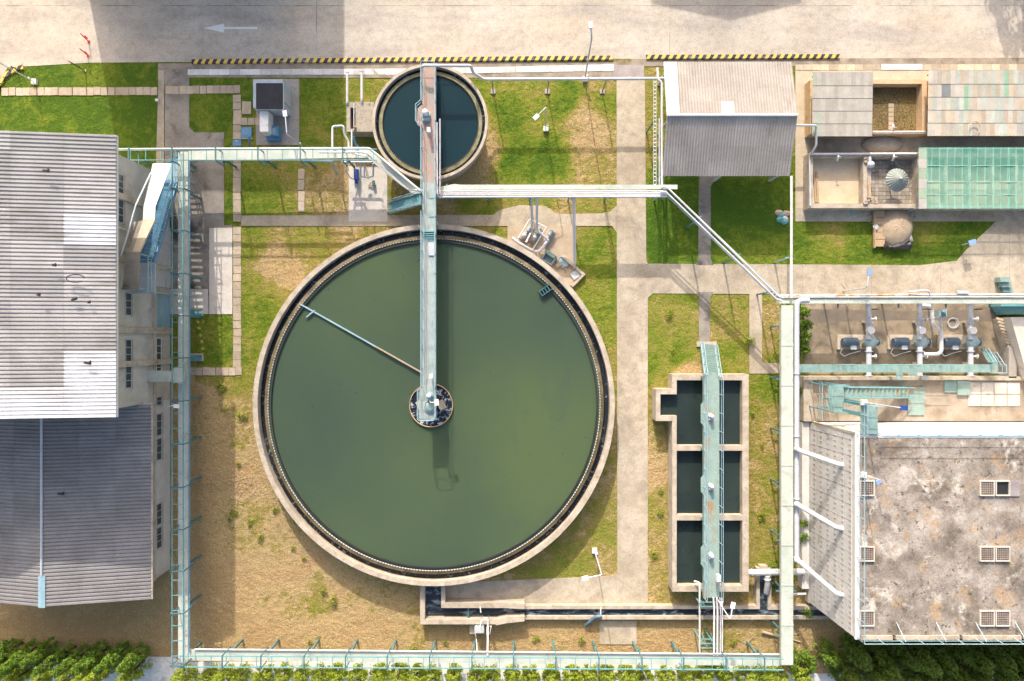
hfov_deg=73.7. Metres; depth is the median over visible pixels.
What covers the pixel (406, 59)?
kerb
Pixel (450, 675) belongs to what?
columnar tree
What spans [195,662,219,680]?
columnar tree
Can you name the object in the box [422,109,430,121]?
gear motor
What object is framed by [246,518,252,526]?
grass tussock
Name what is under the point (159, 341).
window
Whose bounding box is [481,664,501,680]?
columnar tree
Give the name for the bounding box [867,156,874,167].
valve drum
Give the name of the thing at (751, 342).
grass tussock
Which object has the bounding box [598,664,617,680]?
columnar tree
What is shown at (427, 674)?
columnar tree
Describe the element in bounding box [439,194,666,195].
pipe
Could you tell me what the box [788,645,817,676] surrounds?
round bush
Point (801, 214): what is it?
path
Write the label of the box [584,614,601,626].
waste pipe
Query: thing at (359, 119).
valve chamber
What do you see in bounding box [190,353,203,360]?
drain hatch
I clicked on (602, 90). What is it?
pipe support
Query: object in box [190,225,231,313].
path
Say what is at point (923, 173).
shade net
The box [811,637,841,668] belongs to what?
conical shrub
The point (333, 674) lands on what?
columnar tree
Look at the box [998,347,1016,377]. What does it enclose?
pump slab
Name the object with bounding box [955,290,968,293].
junction box
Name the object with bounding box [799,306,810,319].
leafy bush
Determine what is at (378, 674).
columnar tree
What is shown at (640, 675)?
columnar tree
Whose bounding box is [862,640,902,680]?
dark shrub
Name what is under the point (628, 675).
columnar tree
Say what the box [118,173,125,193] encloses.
window
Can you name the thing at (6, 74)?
kerb
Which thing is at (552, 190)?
pipe
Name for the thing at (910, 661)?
dark shrub
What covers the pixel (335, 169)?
pipe
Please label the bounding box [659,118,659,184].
pipe
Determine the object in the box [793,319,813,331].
leafy bush
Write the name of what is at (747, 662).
cable duct
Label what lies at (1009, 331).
side tank
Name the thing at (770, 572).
pipe
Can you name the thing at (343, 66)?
gutter
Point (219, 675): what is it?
columnar tree
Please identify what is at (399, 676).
columnar tree
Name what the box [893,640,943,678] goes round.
dark shrub
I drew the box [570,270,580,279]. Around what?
floor hatch
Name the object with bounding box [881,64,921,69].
drain cover
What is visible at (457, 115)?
water
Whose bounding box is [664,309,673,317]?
grass tussock
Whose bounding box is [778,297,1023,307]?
duct line
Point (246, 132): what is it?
floor hatch
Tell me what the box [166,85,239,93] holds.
path
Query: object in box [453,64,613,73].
drain cover
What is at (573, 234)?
pipe
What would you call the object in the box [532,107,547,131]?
street lamp
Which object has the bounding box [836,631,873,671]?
dark shrub
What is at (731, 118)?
open shed
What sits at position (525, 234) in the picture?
pump
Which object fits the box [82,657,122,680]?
columnar tree
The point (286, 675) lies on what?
columnar tree
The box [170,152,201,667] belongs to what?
pipe rack
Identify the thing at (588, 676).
columnar tree
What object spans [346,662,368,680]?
columnar tree
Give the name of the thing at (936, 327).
pipe
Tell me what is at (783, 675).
columnar tree
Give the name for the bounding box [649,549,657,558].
grass tussock
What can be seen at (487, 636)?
pipe
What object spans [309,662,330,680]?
columnar tree
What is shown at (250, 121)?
path
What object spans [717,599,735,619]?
street lamp
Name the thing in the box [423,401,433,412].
drive cover
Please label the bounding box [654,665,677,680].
columnar tree
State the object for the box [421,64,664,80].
pipe
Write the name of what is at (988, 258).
path
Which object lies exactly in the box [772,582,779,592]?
weed
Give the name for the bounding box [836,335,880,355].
pump set
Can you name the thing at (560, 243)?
concrete pad
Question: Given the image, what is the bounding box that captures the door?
[284,91,290,108]
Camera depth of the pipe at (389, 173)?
53.84 m
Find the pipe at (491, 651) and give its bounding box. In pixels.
[194,648,778,654]
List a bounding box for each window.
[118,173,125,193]
[118,198,125,224]
[125,292,132,315]
[125,339,132,360]
[125,367,132,388]
[156,337,162,358]
[156,365,162,370]
[156,396,162,405]
[156,412,162,435]
[156,437,162,460]
[156,501,162,525]
[156,525,162,549]
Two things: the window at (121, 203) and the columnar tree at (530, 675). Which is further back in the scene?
the columnar tree at (530, 675)
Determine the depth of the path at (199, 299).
57.42 m
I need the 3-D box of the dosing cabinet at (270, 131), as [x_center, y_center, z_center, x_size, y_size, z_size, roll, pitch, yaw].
[-20.004,-17.748,56.630,1.235,1.660,2.048,0,90,0]
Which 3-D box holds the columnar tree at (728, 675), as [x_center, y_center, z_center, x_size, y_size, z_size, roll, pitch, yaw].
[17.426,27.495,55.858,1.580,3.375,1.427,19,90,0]
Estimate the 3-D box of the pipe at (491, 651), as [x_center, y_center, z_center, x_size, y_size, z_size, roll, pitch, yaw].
[-2.018,24.896,54.600,46.768,0.114,0.120,1,90,0]
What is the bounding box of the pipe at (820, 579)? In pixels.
[794,557,843,596]
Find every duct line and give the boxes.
[770,305,796,664]
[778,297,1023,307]
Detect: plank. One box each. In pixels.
[813,172,816,201]
[816,172,818,201]
[867,180,870,195]
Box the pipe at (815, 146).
[796,124,816,153]
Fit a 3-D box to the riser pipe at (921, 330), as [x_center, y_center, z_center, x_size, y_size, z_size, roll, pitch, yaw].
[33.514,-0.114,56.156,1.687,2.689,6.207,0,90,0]
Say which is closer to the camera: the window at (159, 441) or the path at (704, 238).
the window at (159, 441)
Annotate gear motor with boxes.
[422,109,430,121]
[426,392,432,400]
[708,413,713,419]
[708,483,713,489]
[708,552,713,558]
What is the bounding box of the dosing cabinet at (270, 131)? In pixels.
[260,111,281,141]
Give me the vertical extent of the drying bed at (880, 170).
1.150 m
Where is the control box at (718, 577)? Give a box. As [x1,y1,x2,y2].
[716,574,720,581]
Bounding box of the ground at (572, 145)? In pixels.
[0,59,1023,674]
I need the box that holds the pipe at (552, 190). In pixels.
[438,190,666,191]
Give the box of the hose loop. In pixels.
[969,121,980,132]
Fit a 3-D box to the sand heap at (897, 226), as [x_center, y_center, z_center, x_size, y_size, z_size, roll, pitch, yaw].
[32.249,-9.525,57.136,2.962,0.768,3.465,0,90,0]
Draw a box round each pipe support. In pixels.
[545,81,549,93]
[600,80,606,93]
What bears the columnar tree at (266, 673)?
on the ground at (572, 145)
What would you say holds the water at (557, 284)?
in the clarifier tank at (444, 408)
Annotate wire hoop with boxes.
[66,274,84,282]
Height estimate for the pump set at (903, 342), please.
1.120 m
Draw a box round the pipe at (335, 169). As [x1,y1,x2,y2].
[305,161,336,174]
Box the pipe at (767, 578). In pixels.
[763,575,770,593]
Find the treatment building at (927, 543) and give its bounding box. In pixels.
[805,421,1023,644]
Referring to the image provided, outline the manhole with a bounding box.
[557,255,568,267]
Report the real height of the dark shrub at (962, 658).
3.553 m
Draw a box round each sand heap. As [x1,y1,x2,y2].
[861,136,902,152]
[880,210,912,245]
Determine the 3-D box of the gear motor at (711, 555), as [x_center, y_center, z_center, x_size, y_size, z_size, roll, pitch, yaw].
[15.934,17.234,54.493,0.422,0.614,0.521,0,90,0]
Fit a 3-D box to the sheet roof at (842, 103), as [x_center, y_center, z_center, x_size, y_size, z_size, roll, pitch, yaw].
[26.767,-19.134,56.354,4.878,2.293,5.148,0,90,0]
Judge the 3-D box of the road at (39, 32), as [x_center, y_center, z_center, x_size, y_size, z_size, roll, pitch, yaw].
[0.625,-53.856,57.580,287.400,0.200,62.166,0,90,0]
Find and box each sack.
[775,210,782,214]
[776,217,783,222]
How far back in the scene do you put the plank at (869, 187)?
56.27 m
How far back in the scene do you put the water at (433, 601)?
57.19 m
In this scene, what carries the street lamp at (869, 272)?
on the path at (988, 258)
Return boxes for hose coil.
[947,318,958,328]
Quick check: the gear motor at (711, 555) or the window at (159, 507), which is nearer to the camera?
the gear motor at (711, 555)
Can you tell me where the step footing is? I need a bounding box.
[696,342,716,346]
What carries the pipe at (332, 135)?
attached to the cable duct at (252, 155)
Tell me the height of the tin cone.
1.940 m
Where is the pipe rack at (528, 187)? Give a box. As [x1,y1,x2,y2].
[438,184,676,200]
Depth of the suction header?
56.58 m
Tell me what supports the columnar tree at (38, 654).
on the ground at (572, 145)
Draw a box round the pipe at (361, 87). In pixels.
[360,70,362,104]
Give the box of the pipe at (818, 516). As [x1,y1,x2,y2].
[794,501,843,530]
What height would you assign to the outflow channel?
1.080 m
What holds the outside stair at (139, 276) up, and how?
on the path at (207, 180)
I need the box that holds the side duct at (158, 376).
[147,368,184,383]
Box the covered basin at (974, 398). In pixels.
[799,376,1023,420]
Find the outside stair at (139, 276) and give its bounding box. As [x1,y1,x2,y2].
[120,155,193,297]
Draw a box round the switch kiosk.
[253,79,290,115]
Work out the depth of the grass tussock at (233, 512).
57.31 m
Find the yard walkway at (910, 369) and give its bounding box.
[793,348,1006,378]
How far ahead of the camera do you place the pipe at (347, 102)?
55.81 m
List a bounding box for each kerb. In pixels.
[0,65,23,88]
[191,56,612,63]
[562,255,584,286]
[646,54,839,59]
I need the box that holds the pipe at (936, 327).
[922,304,943,356]
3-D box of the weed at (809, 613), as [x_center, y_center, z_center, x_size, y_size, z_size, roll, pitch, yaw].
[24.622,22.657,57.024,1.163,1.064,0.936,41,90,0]
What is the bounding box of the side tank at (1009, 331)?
[992,317,1023,378]
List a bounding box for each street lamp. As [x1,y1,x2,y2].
[0,63,37,84]
[282,110,302,146]
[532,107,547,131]
[582,21,592,81]
[582,548,601,580]
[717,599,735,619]
[843,269,871,291]
[860,400,907,410]
[860,472,881,483]
[962,239,976,245]
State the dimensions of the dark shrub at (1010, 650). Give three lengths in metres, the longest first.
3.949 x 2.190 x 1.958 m
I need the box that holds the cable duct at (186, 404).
[178,152,188,661]
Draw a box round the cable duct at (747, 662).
[189,649,780,665]
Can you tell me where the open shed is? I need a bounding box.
[657,62,797,181]
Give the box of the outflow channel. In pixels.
[420,564,830,624]
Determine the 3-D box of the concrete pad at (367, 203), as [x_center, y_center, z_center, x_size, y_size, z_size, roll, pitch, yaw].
[-12.114,-12.332,57.547,3.247,0.200,4.621,0,90,0]
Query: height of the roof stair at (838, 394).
7.726 m
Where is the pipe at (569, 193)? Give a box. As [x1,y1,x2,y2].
[438,192,665,193]
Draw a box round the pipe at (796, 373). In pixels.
[793,298,809,558]
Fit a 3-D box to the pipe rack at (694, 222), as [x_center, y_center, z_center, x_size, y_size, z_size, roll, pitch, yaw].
[16.752,-7.657,55.765,12.579,3.470,0.724,44,90,0]
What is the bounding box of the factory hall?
[0,131,171,418]
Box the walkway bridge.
[387,61,442,420]
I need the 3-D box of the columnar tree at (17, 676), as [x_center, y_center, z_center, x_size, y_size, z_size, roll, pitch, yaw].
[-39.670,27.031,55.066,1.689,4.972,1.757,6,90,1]
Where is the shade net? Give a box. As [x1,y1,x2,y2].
[907,147,1023,211]
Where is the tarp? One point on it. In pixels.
(906, 244)
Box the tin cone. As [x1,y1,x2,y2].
[885,168,907,190]
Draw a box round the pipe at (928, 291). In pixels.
[909,289,932,309]
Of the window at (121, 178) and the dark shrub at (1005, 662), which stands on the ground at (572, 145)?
the dark shrub at (1005, 662)
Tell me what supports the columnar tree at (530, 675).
on the ground at (572, 145)
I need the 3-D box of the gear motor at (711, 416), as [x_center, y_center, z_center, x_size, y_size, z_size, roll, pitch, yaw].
[15.934,6.096,54.493,0.422,0.614,0.521,0,90,0]
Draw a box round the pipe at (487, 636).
[487,620,488,655]
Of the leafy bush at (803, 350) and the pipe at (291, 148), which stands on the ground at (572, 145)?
the leafy bush at (803, 350)
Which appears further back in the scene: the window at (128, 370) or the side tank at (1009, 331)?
the side tank at (1009, 331)
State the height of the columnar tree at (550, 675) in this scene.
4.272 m
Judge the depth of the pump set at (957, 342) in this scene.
56.68 m
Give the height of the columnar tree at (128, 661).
4.605 m
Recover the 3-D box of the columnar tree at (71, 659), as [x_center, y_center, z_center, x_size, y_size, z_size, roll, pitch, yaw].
[-35.250,25.748,55.046,1.571,5.020,1.583,18,93,3]
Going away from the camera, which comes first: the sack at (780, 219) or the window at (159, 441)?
the window at (159, 441)
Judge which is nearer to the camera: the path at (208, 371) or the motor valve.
the motor valve
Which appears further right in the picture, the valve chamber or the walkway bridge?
the walkway bridge
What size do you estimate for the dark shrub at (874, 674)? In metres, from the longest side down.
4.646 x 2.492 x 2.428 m
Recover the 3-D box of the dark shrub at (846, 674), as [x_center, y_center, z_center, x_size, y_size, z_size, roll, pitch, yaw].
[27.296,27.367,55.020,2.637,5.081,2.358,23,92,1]
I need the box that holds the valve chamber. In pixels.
[347,102,374,136]
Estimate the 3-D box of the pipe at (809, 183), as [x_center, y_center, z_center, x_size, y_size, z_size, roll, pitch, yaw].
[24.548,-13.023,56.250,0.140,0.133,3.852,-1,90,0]
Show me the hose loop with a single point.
(979, 125)
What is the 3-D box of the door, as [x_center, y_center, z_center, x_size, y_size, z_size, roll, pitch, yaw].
[-18.599,-19.956,56.525,0.049,1.750,0.900,0,90,0]
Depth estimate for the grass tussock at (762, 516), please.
57.32 m
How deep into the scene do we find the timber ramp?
57.16 m
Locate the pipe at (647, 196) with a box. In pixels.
[437,195,666,197]
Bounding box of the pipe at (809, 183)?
[809,159,810,205]
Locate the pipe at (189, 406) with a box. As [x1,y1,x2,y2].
[189,161,189,652]
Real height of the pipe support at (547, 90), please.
2.730 m
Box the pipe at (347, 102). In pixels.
[346,71,348,105]
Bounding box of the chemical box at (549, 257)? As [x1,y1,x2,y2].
[541,249,556,265]
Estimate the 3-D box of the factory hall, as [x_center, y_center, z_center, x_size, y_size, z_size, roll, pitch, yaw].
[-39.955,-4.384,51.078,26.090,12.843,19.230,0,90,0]
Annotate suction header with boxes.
[511,219,547,252]
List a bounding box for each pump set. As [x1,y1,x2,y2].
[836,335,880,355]
[887,335,931,355]
[937,335,982,355]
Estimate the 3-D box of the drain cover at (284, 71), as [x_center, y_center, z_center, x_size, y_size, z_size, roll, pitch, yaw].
[-17.608,-22.619,57.514,19.358,0.171,0.530,0,90,0]
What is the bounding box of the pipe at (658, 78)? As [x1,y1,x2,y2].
[656,67,662,187]
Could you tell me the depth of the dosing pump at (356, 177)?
56.47 m
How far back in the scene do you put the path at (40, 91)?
57.44 m
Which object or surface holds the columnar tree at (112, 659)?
on the ground at (572, 145)
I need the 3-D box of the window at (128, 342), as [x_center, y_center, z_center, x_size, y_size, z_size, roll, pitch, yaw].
[-28.735,0.779,51.240,0.150,0.900,1.814,0,90,0]
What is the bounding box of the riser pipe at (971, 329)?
[962,304,982,375]
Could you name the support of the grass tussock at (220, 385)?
on the ground at (572, 145)
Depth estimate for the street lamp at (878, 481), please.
48.71 m
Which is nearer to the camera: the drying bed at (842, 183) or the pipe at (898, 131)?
the pipe at (898, 131)
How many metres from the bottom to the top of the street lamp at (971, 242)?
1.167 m
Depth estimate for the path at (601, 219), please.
57.45 m
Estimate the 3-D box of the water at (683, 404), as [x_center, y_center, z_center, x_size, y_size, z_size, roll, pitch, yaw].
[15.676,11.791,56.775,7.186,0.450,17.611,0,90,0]
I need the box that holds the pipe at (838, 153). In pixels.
[810,152,918,154]
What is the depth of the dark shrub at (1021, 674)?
54.48 m
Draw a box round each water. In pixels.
[261,230,608,577]
[268,238,600,570]
[376,70,484,175]
[383,76,478,169]
[426,576,824,615]
[660,380,739,582]
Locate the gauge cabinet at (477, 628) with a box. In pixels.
[470,615,488,633]
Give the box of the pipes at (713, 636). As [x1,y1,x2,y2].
[692,592,722,655]
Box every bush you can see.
[706,651,724,676]
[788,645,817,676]
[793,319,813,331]
[793,344,810,355]
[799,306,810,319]
[799,331,812,343]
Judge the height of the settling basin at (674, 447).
1.600 m
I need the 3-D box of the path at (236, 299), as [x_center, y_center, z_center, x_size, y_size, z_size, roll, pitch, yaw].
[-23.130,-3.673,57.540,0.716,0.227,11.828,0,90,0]
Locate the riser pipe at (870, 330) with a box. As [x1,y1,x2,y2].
[862,304,878,375]
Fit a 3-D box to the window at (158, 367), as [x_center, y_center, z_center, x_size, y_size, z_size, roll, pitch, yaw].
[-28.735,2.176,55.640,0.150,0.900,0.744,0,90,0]
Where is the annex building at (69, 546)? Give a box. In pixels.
[0,396,170,607]
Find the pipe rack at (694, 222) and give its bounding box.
[667,196,782,301]
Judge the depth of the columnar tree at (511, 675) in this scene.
55.22 m
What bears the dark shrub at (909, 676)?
on the ground at (572, 145)
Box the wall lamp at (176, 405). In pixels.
[168,404,179,407]
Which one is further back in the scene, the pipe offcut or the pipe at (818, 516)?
the pipe offcut
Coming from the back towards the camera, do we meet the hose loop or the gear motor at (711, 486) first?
the hose loop
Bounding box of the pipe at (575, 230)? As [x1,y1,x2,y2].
[574,195,575,263]
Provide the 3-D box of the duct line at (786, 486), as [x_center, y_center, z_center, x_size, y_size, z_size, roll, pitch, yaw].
[21.851,11.446,55.735,1.650,3.530,28.467,0,90,0]
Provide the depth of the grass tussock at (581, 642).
57.30 m
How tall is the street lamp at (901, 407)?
4.710 m
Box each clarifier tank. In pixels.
[253,224,614,585]
[372,65,487,182]
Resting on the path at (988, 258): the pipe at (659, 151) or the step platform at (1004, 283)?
the step platform at (1004, 283)
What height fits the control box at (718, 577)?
0.900 m
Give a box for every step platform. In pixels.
[991,304,1023,314]
[995,277,1012,291]
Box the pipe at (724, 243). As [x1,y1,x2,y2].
[662,186,783,298]
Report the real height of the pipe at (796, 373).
0.524 m
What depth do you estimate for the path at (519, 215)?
57.45 m
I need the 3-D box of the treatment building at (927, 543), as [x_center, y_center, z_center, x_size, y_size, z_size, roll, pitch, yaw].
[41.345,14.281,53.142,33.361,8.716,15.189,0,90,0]
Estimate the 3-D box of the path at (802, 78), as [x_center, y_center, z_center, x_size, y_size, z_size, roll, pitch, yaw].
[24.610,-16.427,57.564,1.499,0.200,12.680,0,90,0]
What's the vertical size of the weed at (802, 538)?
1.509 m
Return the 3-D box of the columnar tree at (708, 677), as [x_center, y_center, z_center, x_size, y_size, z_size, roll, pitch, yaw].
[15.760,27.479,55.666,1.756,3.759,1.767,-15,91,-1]
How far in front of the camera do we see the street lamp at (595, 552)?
53.33 m
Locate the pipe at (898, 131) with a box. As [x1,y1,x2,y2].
[872,131,925,132]
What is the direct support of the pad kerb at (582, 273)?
on the ground at (572, 145)
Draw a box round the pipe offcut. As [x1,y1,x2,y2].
[761,630,777,636]
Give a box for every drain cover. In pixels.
[188,69,404,74]
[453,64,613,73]
[614,65,643,76]
[795,64,1023,69]
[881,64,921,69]
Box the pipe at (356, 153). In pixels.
[351,130,368,159]
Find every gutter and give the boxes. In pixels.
[158,62,630,69]
[189,71,613,77]
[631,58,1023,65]
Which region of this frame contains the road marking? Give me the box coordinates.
[205,24,256,31]
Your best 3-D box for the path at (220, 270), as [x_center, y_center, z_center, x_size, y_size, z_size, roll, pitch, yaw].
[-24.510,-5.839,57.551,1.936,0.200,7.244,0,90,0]
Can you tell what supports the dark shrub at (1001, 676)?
on the ground at (572, 145)
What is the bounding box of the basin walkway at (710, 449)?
[700,342,723,602]
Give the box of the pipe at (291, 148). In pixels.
[118,147,419,191]
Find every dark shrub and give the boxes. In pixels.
[827,657,862,680]
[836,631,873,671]
[852,654,888,680]
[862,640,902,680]
[883,639,923,671]
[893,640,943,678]
[895,663,937,680]
[911,640,959,678]
[913,670,953,680]
[935,662,975,680]
[939,640,973,666]
[950,638,994,675]
[954,661,993,680]
[973,640,1018,675]
[987,658,1023,680]
[996,641,1023,672]
[996,657,1023,680]
[1013,639,1023,658]
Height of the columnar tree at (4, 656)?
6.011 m
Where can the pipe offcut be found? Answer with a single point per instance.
(766, 633)
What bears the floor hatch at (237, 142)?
on the ground at (572, 145)
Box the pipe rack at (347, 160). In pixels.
[128,147,376,167]
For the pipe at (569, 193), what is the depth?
54.05 m
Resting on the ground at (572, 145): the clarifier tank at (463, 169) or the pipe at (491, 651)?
the clarifier tank at (463, 169)
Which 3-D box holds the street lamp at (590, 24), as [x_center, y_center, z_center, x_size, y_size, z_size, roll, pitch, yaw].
[5.898,-22.220,53.045,0.799,9.010,1.091,-15,90,0]
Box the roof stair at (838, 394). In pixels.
[809,382,924,435]
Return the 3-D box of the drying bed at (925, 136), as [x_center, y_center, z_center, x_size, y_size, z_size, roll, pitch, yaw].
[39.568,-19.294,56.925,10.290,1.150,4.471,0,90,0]
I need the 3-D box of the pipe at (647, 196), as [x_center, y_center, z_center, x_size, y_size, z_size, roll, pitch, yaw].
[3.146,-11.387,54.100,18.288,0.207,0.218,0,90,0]
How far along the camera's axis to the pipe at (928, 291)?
54.37 m
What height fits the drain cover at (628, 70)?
0.200 m
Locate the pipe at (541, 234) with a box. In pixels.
[536,198,547,241]
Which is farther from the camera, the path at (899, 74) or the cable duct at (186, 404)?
the path at (899, 74)
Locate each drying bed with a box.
[803,153,866,210]
[805,80,926,137]
[861,155,919,210]
[913,153,1023,210]
[921,81,1023,137]
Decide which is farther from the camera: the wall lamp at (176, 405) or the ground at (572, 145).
the ground at (572, 145)
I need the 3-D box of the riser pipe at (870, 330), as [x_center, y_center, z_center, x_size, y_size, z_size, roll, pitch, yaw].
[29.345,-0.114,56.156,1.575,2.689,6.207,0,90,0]
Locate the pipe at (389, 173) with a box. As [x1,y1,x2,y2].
[319,152,417,190]
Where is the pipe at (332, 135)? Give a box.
[331,125,349,146]
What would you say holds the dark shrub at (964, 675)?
on the ground at (572, 145)
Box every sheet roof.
[812,72,872,135]
[927,70,1023,135]
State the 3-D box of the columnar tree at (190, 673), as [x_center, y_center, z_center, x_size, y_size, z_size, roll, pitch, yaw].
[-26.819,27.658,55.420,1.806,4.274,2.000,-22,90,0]
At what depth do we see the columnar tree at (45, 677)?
54.66 m
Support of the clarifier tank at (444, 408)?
on the ground at (572, 145)
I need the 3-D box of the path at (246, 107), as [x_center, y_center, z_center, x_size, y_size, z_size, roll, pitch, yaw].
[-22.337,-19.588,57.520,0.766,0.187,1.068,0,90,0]
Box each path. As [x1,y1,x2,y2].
[1,87,156,95]
[2,657,992,680]
[156,70,163,163]
[159,69,223,226]
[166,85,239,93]
[170,227,177,288]
[170,289,207,313]
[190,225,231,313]
[190,367,241,374]
[209,228,231,313]
[233,95,241,221]
[233,227,241,366]
[241,118,259,124]
[241,206,616,232]
[242,101,250,113]
[256,79,298,144]
[298,169,304,211]
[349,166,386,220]
[446,80,1023,602]
[487,205,557,225]
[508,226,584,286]
[599,620,636,643]
[696,176,716,264]
[696,292,712,341]
[749,293,779,373]
[795,70,809,207]
[795,208,1023,220]
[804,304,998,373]
[806,309,997,322]
[809,137,1023,152]
[810,69,974,80]
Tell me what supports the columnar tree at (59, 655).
on the ground at (572, 145)
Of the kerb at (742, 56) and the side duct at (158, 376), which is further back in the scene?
the kerb at (742, 56)
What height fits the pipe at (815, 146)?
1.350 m
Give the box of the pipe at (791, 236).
[790,176,792,297]
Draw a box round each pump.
[342,161,375,187]
[519,224,533,240]
[530,226,542,242]
[542,229,554,245]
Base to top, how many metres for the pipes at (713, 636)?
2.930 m
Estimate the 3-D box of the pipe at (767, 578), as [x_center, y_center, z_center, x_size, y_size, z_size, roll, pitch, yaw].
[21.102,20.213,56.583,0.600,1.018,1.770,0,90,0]
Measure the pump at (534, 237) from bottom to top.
0.595 m
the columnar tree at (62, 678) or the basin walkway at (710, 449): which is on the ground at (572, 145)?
the columnar tree at (62, 678)
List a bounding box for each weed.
[767,563,779,575]
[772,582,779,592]
[799,519,807,527]
[799,532,810,543]
[801,607,812,618]
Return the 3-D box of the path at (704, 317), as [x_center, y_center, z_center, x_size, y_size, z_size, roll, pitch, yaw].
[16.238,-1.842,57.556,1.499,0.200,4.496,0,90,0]
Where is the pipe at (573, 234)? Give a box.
[572,195,574,268]
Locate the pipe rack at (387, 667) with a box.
[178,638,783,671]
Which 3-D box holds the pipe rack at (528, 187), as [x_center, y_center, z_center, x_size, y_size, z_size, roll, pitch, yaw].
[3.615,-11.812,55.790,18.987,3.420,1.240,0,90,0]
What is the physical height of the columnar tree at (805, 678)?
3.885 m
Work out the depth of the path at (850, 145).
57.45 m
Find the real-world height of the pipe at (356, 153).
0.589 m
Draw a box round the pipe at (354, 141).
[352,136,358,146]
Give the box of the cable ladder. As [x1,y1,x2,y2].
[646,80,655,184]
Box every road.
[0,0,1023,67]
[0,67,6,76]
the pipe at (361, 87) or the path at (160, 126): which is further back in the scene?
the path at (160, 126)
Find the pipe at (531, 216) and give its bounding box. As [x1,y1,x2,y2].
[531,198,532,234]
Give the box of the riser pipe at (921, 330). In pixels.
[912,304,930,375]
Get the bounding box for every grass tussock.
[216,380,225,391]
[229,510,237,516]
[237,411,248,418]
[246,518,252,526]
[328,594,336,604]
[577,635,585,644]
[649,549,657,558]
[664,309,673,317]
[745,336,755,345]
[757,512,765,521]
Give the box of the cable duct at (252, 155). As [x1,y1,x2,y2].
[189,150,419,193]
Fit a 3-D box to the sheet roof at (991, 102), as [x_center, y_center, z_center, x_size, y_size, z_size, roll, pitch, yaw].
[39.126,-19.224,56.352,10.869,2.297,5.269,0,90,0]
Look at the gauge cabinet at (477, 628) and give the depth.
56.14 m
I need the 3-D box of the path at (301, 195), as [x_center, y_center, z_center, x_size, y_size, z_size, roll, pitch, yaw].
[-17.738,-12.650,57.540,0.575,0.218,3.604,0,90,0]
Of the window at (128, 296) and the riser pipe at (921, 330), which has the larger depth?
the riser pipe at (921, 330)
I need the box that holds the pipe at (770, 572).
[749,567,805,576]
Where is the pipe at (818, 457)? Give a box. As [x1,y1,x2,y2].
[794,446,843,467]
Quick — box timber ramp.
[873,210,884,247]
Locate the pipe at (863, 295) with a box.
[775,293,1023,296]
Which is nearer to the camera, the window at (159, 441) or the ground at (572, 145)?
the window at (159, 441)
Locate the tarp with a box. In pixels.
[883,235,912,249]
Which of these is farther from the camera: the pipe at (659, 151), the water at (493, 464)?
the water at (493, 464)
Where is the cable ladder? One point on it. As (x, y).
(653, 123)
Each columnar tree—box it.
[0,637,22,665]
[0,638,41,676]
[0,667,22,680]
[1,660,43,680]
[18,636,58,668]
[30,639,76,677]
[30,662,65,680]
[49,642,93,677]
[54,659,82,680]
[69,639,110,675]
[71,664,93,680]
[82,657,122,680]
[91,640,131,675]
[114,654,152,680]
[115,641,150,674]
[168,662,199,680]
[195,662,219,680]
[211,663,238,680]
[230,663,252,680]
[250,663,276,680]
[273,662,293,680]
[291,662,311,680]
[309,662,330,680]
[325,662,348,680]
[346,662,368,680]
[368,662,388,680]
[386,663,409,680]
[405,663,427,680]
[423,663,442,680]
[444,663,462,680]
[467,663,486,680]
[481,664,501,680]
[502,664,523,680]
[521,664,541,680]
[541,664,560,680]
[561,664,582,680]
[577,664,599,680]
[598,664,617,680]
[615,664,635,680]
[634,665,655,680]
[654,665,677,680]
[676,665,698,680]
[691,665,713,680]
[713,665,733,680]
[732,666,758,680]
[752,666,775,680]
[766,666,790,680]
[789,664,812,680]
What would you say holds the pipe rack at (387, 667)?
on the ground at (572, 145)
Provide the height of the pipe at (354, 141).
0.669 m
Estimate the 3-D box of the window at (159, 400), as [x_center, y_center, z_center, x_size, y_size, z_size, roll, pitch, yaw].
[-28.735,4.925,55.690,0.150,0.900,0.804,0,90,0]
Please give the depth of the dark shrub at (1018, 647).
56.18 m
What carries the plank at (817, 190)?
on the drying bed at (842, 183)
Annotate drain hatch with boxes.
[190,308,203,315]
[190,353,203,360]
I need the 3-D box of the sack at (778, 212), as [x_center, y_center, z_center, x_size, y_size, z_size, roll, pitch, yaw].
[22.465,-10.756,57.345,0.707,0.310,0.481,0,90,0]
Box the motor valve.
[935,309,946,326]
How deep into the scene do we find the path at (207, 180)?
57.46 m
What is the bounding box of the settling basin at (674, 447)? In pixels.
[652,373,748,591]
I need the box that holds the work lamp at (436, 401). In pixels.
[430,399,438,405]
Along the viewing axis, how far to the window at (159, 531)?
55.73 m
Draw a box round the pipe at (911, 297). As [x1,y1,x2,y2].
[784,296,1023,297]
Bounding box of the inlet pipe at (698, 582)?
[694,580,700,652]
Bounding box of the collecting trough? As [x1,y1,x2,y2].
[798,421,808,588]
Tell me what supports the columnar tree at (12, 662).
on the ground at (572, 145)
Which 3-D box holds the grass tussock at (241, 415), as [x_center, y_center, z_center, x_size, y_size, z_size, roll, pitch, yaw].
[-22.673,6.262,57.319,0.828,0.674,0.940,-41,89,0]
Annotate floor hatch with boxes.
[233,140,241,145]
[240,127,252,138]
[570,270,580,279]
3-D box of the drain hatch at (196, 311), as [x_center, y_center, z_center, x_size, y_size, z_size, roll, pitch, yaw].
[-26.578,-2.384,57.425,1.230,0.150,0.655,0,90,0]
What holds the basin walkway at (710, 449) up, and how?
on the settling basin at (674, 447)
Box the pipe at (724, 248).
[660,191,782,301]
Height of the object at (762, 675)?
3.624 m

